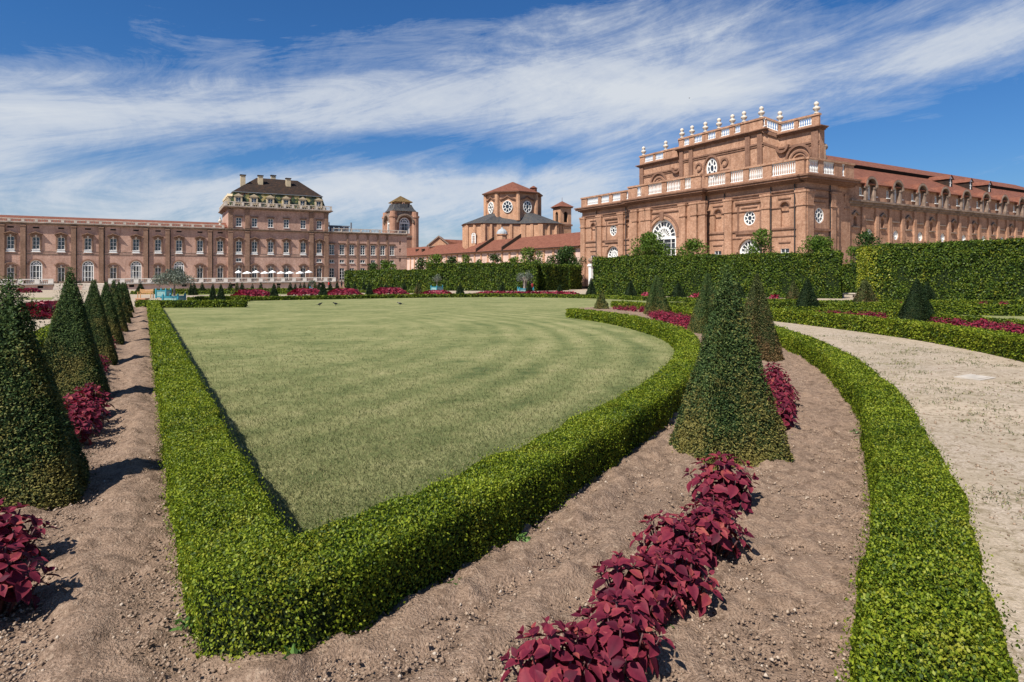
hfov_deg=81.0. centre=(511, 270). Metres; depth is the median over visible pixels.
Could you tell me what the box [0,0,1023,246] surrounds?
sky
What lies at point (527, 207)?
window
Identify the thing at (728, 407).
yew pyramid
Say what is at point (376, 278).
hornbeam hedge
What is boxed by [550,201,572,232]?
bell tower
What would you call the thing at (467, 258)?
tree
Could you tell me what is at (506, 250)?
gallery
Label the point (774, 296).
flower bed
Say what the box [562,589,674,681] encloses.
coleus plant
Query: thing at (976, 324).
coleus plant
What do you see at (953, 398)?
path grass
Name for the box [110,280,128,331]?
yew pyramid
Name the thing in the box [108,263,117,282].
window
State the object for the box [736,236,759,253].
window
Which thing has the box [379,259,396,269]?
tree
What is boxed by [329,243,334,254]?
window
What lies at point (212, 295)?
yew pyramid
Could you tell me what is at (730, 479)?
coleus plant
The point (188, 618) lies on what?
weed
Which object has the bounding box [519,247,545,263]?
tree
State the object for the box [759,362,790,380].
coleus plant
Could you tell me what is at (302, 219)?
window
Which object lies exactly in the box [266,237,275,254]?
window
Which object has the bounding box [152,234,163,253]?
window
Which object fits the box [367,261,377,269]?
tree
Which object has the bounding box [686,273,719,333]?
yew pyramid
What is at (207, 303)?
box hedge
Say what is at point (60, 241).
window
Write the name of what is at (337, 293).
flower bed
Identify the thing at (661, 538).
coleus plant
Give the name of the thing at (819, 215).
window
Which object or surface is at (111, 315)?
yew pyramid
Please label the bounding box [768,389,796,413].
coleus plant
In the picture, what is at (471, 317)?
lawn
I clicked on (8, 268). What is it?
window
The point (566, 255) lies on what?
tree
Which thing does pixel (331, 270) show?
window
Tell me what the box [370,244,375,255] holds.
window
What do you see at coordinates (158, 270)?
window
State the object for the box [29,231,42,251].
window
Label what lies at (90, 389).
coleus plant
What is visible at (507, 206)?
window
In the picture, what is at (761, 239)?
tree
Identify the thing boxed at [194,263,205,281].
window
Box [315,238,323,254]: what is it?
window
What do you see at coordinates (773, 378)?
coleus plant
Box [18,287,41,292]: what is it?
flower bed
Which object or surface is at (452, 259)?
tree
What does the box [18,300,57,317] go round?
flower bed
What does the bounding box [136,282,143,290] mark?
yew pyramid
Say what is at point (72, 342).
yew pyramid
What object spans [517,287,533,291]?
planter
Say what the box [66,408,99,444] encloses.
coleus plant
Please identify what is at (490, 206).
window
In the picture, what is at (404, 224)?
window
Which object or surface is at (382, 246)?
window
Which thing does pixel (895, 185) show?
window
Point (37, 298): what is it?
verge lawn
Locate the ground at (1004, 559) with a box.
[0,289,1023,681]
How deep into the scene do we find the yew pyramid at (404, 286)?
100.58 m
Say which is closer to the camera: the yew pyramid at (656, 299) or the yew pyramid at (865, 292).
the yew pyramid at (656, 299)
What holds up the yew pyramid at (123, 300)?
on the soil bed at (94, 562)
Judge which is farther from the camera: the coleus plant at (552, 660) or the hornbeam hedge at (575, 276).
the hornbeam hedge at (575, 276)
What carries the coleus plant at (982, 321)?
on the side soil bed
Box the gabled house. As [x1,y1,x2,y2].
[427,236,461,248]
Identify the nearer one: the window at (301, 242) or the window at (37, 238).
the window at (37, 238)
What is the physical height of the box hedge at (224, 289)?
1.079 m
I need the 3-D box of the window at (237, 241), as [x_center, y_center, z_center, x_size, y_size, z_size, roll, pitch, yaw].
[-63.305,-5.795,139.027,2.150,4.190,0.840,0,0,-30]
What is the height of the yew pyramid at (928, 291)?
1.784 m
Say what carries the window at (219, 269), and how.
in the palace
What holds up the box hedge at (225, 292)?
on the ground at (1004, 559)
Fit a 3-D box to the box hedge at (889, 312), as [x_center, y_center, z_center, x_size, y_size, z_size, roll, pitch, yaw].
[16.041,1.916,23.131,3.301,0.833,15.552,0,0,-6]
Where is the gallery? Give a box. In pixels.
[407,232,587,288]
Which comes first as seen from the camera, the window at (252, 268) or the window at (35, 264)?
the window at (35, 264)
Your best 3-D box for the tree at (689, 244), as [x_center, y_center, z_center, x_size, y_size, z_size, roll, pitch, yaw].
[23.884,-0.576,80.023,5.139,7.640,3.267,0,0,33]
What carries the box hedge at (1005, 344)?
on the ground at (1004, 559)
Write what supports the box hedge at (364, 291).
on the ground at (1004, 559)
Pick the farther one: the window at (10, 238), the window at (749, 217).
the window at (10, 238)
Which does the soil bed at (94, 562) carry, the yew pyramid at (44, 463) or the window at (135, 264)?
the yew pyramid at (44, 463)
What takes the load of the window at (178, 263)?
in the palace
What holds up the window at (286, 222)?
in the palace
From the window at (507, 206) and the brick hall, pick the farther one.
the window at (507, 206)
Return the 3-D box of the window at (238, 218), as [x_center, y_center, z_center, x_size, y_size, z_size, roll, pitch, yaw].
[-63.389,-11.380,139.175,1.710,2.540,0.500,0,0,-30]
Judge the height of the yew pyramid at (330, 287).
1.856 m
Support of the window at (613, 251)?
in the brick hall
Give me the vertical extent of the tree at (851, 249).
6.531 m
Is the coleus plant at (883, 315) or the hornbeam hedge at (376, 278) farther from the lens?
the hornbeam hedge at (376, 278)
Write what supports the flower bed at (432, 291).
on the ground at (1004, 559)
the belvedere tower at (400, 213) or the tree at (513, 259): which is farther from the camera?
the belvedere tower at (400, 213)
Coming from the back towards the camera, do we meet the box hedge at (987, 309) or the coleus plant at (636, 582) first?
the box hedge at (987, 309)
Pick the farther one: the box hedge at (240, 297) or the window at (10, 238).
the window at (10, 238)
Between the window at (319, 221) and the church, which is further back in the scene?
the church
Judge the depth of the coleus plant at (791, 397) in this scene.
7.44 m
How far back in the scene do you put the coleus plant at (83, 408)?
6.43 m
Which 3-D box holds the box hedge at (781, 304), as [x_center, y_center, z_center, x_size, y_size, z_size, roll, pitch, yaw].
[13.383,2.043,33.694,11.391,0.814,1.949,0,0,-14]
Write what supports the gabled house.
on the ground at (1004, 559)
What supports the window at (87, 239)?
in the palace
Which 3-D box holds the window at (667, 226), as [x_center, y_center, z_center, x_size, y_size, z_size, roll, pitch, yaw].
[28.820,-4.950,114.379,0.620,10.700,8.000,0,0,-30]
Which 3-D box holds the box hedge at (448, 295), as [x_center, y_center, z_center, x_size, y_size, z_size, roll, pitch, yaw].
[-1.663,2.529,55.643,49.528,0.973,17.659,0,0,7]
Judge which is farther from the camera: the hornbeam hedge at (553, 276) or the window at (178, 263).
the window at (178, 263)
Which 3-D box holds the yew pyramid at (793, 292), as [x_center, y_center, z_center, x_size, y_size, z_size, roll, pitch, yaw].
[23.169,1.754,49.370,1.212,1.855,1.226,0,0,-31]
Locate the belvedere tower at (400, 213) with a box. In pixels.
[382,196,418,247]
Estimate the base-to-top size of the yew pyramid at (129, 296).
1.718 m
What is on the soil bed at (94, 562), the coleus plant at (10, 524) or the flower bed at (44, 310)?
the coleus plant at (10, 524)
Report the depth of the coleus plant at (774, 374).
8.82 m
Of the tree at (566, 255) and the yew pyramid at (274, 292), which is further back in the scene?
the tree at (566, 255)
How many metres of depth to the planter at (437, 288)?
81.90 m
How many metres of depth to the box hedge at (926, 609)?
2.81 m
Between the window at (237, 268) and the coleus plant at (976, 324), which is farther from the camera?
the window at (237, 268)
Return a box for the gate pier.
[587,258,593,284]
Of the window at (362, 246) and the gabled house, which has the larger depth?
the gabled house
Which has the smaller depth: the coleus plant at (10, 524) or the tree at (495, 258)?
the coleus plant at (10, 524)
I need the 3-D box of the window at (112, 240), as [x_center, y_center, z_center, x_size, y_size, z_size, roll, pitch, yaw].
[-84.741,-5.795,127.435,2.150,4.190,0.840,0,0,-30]
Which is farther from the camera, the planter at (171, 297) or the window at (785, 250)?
the window at (785, 250)
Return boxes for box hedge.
[31,324,49,348]
[130,290,327,293]
[134,299,247,307]
[146,300,700,667]
[154,287,343,290]
[186,293,796,301]
[191,295,249,300]
[358,289,427,292]
[610,300,1023,681]
[667,300,829,312]
[770,307,1023,361]
[783,305,1023,326]
[827,301,1023,315]
[828,298,1023,304]
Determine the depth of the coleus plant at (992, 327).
18.49 m
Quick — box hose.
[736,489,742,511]
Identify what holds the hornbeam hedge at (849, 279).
on the ground at (1004, 559)
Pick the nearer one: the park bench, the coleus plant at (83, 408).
the coleus plant at (83, 408)
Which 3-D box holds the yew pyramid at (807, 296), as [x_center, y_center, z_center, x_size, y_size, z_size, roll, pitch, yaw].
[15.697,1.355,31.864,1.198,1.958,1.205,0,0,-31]
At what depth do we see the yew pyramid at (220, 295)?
45.96 m
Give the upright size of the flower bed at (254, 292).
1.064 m
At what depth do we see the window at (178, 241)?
133.68 m
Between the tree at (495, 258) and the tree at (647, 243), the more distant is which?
the tree at (495, 258)
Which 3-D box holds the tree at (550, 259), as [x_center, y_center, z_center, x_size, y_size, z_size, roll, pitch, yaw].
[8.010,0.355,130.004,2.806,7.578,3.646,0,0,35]
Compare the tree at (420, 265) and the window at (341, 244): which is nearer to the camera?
the tree at (420, 265)
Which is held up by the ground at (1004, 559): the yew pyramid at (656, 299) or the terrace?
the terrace
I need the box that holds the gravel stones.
[818,333,1023,570]
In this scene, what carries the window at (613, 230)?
in the brick hall
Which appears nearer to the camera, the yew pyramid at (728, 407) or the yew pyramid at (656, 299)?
the yew pyramid at (728, 407)
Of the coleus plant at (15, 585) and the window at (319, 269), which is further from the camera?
the window at (319, 269)
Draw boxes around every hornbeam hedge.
[343,269,426,289]
[425,261,539,290]
[539,262,569,290]
[564,263,582,289]
[592,249,843,298]
[842,262,858,294]
[855,236,1023,301]
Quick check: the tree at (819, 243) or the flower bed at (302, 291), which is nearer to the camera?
the tree at (819, 243)
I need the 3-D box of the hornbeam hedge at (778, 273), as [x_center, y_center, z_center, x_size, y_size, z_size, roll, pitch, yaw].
[21.494,0.514,65.913,26.260,5.352,3.504,0,0,29]
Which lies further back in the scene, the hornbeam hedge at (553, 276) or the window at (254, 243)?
the window at (254, 243)
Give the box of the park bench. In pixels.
[137,289,153,297]
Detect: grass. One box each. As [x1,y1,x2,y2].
[816,335,1023,518]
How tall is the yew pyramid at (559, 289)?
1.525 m
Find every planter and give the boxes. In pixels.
[155,288,171,297]
[162,293,185,299]
[431,285,442,289]
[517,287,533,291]
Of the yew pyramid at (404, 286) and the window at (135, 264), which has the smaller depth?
the yew pyramid at (404, 286)
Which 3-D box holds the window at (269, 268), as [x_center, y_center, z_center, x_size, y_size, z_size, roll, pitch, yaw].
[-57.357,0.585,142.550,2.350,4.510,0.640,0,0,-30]
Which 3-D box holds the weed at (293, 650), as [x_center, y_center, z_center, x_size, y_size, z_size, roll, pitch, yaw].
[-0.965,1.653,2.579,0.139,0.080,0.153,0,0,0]
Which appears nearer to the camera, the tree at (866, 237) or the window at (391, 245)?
the tree at (866, 237)
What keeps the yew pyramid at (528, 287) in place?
on the ground at (1004, 559)
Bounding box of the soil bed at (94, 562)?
[0,306,870,681]
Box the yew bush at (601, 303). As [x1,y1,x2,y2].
[594,290,609,308]
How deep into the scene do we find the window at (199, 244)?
135.75 m
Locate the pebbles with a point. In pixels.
(152, 649)
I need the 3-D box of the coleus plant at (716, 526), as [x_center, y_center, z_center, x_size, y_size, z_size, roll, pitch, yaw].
[1.185,1.563,3.627,0.458,0.376,0.476,0,0,-42]
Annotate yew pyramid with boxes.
[0,272,97,510]
[41,267,114,401]
[84,279,118,364]
[101,282,124,344]
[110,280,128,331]
[117,282,130,322]
[121,282,133,317]
[124,283,134,312]
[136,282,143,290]
[188,283,194,294]
[193,283,197,294]
[199,282,204,290]
[208,284,216,299]
[216,284,225,299]
[270,283,278,295]
[318,282,327,296]
[327,282,332,290]
[364,282,372,294]
[401,281,407,289]
[413,282,421,293]
[456,284,464,293]
[499,282,505,291]
[526,282,532,291]
[556,284,562,291]
[586,278,596,294]
[624,281,637,295]
[643,276,669,314]
[667,265,794,469]
[670,282,686,296]
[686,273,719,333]
[737,283,745,298]
[741,273,784,361]
[786,281,799,298]
[795,278,820,307]
[852,279,878,301]
[897,279,935,321]
[924,282,935,299]
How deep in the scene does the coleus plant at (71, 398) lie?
6.91 m
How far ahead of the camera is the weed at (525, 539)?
3.80 m
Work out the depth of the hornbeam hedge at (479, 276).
106.00 m
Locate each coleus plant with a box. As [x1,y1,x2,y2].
[0,497,56,560]
[0,533,61,616]
[63,390,110,423]
[65,397,110,431]
[66,382,114,418]
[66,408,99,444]
[99,354,111,369]
[498,616,604,681]
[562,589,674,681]
[588,549,685,631]
[630,510,710,567]
[644,538,722,618]
[665,497,754,566]
[680,321,688,328]
[682,451,758,512]
[688,489,737,531]
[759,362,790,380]
[764,372,794,391]
[765,375,800,402]
[766,366,789,381]
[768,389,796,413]
[769,382,800,411]
[770,397,798,429]
[877,312,887,317]
[949,318,962,325]
[967,320,981,327]
[977,318,989,327]
[981,321,996,327]
[983,324,997,329]
[994,323,1007,329]
[1001,325,1012,331]
[1006,324,1023,332]
[1012,327,1023,333]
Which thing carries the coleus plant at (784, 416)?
on the soil bed at (94, 562)
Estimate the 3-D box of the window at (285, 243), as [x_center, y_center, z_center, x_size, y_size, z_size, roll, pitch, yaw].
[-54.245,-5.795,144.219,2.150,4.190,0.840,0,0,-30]
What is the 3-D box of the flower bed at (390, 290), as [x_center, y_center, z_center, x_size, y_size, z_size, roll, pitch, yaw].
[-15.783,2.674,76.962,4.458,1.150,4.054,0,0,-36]
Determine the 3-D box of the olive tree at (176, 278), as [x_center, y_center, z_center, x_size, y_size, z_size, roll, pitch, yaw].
[-25.340,0.890,44.997,3.070,2.391,2.864,0,0,0]
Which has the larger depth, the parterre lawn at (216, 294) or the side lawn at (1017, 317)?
the parterre lawn at (216, 294)
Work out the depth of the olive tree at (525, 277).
75.50 m
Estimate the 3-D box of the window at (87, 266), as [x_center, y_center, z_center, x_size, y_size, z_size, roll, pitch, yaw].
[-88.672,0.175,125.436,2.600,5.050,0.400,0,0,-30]
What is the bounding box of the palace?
[0,174,406,287]
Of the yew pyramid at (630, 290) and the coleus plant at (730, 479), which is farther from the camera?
the yew pyramid at (630, 290)
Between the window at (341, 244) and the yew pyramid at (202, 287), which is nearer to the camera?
the yew pyramid at (202, 287)
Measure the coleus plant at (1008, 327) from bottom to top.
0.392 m
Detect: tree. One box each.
[150,267,197,295]
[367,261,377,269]
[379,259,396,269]
[413,257,425,269]
[424,254,444,266]
[431,274,441,285]
[444,255,458,262]
[457,254,471,262]
[487,254,502,262]
[508,256,518,262]
[516,270,533,287]
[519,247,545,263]
[545,255,556,263]
[552,245,586,267]
[628,231,673,255]
[672,238,709,254]
[745,227,777,253]
[797,234,843,262]
[843,246,857,263]
[851,229,882,276]
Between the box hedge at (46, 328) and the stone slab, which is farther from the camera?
the box hedge at (46, 328)
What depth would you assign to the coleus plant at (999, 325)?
18.83 m
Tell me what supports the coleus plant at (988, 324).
on the side soil bed
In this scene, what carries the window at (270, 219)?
in the palace
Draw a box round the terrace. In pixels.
[0,277,335,289]
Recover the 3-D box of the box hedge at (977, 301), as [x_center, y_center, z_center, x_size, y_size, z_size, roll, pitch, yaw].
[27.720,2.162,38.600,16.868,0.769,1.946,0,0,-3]
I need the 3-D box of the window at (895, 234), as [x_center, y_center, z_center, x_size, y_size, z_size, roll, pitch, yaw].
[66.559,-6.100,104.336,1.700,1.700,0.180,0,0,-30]
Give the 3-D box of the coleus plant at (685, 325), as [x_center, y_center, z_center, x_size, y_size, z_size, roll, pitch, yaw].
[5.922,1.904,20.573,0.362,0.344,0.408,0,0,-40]
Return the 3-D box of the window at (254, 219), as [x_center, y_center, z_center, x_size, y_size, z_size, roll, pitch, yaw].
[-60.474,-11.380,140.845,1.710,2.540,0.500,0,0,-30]
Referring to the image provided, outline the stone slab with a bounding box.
[954,374,995,380]
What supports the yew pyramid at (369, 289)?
on the ground at (1004, 559)
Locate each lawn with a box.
[15,298,52,299]
[163,297,673,541]
[172,294,286,294]
[963,315,1023,319]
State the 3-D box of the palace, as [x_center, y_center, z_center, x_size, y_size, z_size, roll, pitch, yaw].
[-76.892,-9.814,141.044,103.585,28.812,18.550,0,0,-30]
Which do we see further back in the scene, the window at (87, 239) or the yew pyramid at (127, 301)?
the window at (87, 239)
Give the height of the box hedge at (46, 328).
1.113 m
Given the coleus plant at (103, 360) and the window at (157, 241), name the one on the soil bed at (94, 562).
the coleus plant at (103, 360)
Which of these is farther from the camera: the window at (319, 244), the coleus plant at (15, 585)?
the window at (319, 244)
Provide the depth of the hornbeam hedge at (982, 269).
49.25 m
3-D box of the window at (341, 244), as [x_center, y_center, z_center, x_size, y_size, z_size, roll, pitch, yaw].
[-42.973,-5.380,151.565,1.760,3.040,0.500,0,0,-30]
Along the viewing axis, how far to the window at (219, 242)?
137.83 m
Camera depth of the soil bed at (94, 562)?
3.30 m
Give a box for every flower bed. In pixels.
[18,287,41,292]
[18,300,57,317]
[231,289,269,296]
[287,288,318,295]
[327,288,363,294]
[329,292,349,296]
[372,287,408,294]
[420,289,452,293]
[467,290,578,294]
[766,294,781,298]
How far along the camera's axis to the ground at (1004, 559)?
7.27 m
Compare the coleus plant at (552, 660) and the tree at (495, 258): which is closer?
the coleus plant at (552, 660)
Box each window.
[3,231,17,251]
[4,262,17,283]
[28,259,43,281]
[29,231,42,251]
[54,232,67,251]
[54,262,67,283]
[80,259,94,280]
[81,233,93,252]
[107,233,118,252]
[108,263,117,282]
[129,260,142,280]
[130,234,141,252]
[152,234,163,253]
[153,263,162,282]
[172,260,185,277]
[173,235,184,253]
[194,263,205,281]
[195,236,204,253]
[214,263,225,281]
[215,236,225,253]
[233,263,244,281]
[234,236,243,254]
[235,216,242,226]
[250,237,259,254]
[250,263,259,282]
[251,216,257,226]
[265,263,275,281]
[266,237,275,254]
[267,217,274,227]
[281,263,291,280]
[282,238,290,254]
[283,218,289,227]
[298,264,307,280]
[299,218,305,228]
[299,238,307,254]
[314,264,323,280]
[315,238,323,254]
[316,219,322,229]
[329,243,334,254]
[329,268,333,278]
[338,243,345,254]
[340,268,343,278]
[348,243,355,254]
[359,243,365,254]
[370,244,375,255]
[380,244,385,255]
[389,244,395,255]
[398,216,410,233]
[488,202,493,213]
[502,200,512,212]
[523,201,531,212]
[605,244,617,256]
[610,225,616,235]
[651,216,677,255]
[707,158,716,178]
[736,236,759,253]
[744,211,754,224]
[781,248,788,252]
[815,208,823,222]
[868,182,871,199]
[893,231,897,239]
[894,185,898,202]
[918,232,921,240]
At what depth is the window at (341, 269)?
151.70 m
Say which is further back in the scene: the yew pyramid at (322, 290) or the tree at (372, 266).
the tree at (372, 266)
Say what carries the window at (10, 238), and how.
in the palace
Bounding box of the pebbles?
[0,353,869,681]
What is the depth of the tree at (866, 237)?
63.78 m
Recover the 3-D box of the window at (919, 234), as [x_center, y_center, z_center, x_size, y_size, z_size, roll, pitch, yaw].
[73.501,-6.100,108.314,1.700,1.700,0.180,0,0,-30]
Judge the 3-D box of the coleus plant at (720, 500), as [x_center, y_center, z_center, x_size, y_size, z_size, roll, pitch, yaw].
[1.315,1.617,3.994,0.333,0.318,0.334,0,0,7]
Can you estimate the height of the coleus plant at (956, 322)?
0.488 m
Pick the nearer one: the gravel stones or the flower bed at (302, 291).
the gravel stones
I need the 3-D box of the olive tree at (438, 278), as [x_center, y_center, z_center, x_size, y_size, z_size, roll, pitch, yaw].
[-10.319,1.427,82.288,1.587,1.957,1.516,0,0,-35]
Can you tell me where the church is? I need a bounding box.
[462,182,564,248]
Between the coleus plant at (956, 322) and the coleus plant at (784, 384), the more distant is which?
the coleus plant at (956, 322)
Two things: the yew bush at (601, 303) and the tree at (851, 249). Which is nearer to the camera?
the yew bush at (601, 303)
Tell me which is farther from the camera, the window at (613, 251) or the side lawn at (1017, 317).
the window at (613, 251)
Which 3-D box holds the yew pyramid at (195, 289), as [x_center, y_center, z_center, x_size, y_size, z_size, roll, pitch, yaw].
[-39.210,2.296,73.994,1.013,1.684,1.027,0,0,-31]
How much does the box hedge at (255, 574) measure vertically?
1.228 m
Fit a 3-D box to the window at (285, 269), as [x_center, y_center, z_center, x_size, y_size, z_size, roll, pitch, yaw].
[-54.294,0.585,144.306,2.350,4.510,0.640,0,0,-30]
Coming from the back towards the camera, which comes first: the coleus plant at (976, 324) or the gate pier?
the gate pier
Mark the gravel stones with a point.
(1005, 470)
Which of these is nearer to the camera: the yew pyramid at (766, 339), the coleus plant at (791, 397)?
the coleus plant at (791, 397)
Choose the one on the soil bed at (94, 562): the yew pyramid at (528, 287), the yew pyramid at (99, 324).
the yew pyramid at (99, 324)
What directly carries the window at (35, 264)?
in the palace
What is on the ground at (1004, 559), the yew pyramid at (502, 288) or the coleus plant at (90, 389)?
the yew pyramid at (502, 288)
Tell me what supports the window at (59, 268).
in the palace
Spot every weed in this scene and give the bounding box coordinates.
[169,613,193,631]
[282,643,307,658]
[516,532,530,541]
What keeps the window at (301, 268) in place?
in the palace
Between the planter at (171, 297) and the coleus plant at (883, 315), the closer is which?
the coleus plant at (883, 315)
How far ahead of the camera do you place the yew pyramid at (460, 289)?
73.41 m
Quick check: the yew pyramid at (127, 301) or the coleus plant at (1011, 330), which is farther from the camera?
the yew pyramid at (127, 301)
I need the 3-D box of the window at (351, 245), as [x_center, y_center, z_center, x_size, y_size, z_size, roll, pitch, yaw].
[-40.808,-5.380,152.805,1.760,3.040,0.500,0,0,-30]
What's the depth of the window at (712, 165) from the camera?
117.08 m
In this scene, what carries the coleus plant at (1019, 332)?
on the side soil bed
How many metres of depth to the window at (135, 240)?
129.66 m
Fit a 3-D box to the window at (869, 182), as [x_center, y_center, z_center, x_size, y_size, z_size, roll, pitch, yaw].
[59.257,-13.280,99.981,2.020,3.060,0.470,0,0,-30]
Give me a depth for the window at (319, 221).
148.30 m
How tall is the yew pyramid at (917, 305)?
1.877 m
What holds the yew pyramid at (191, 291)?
on the ground at (1004, 559)
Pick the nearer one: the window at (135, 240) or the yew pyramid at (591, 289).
the yew pyramid at (591, 289)
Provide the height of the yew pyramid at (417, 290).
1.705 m
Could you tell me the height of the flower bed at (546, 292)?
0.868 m
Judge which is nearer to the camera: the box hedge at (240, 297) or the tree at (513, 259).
the box hedge at (240, 297)
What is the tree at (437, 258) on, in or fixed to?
on the ground at (1004, 559)
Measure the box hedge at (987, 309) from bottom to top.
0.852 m
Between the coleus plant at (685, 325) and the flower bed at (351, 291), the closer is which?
the coleus plant at (685, 325)
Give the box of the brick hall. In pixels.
[574,101,1023,285]
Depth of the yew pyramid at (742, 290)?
57.25 m
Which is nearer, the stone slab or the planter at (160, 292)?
the stone slab
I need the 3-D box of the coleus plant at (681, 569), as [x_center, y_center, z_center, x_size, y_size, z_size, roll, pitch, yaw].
[0.840,1.563,3.078,0.385,0.364,0.399,0,0,1]

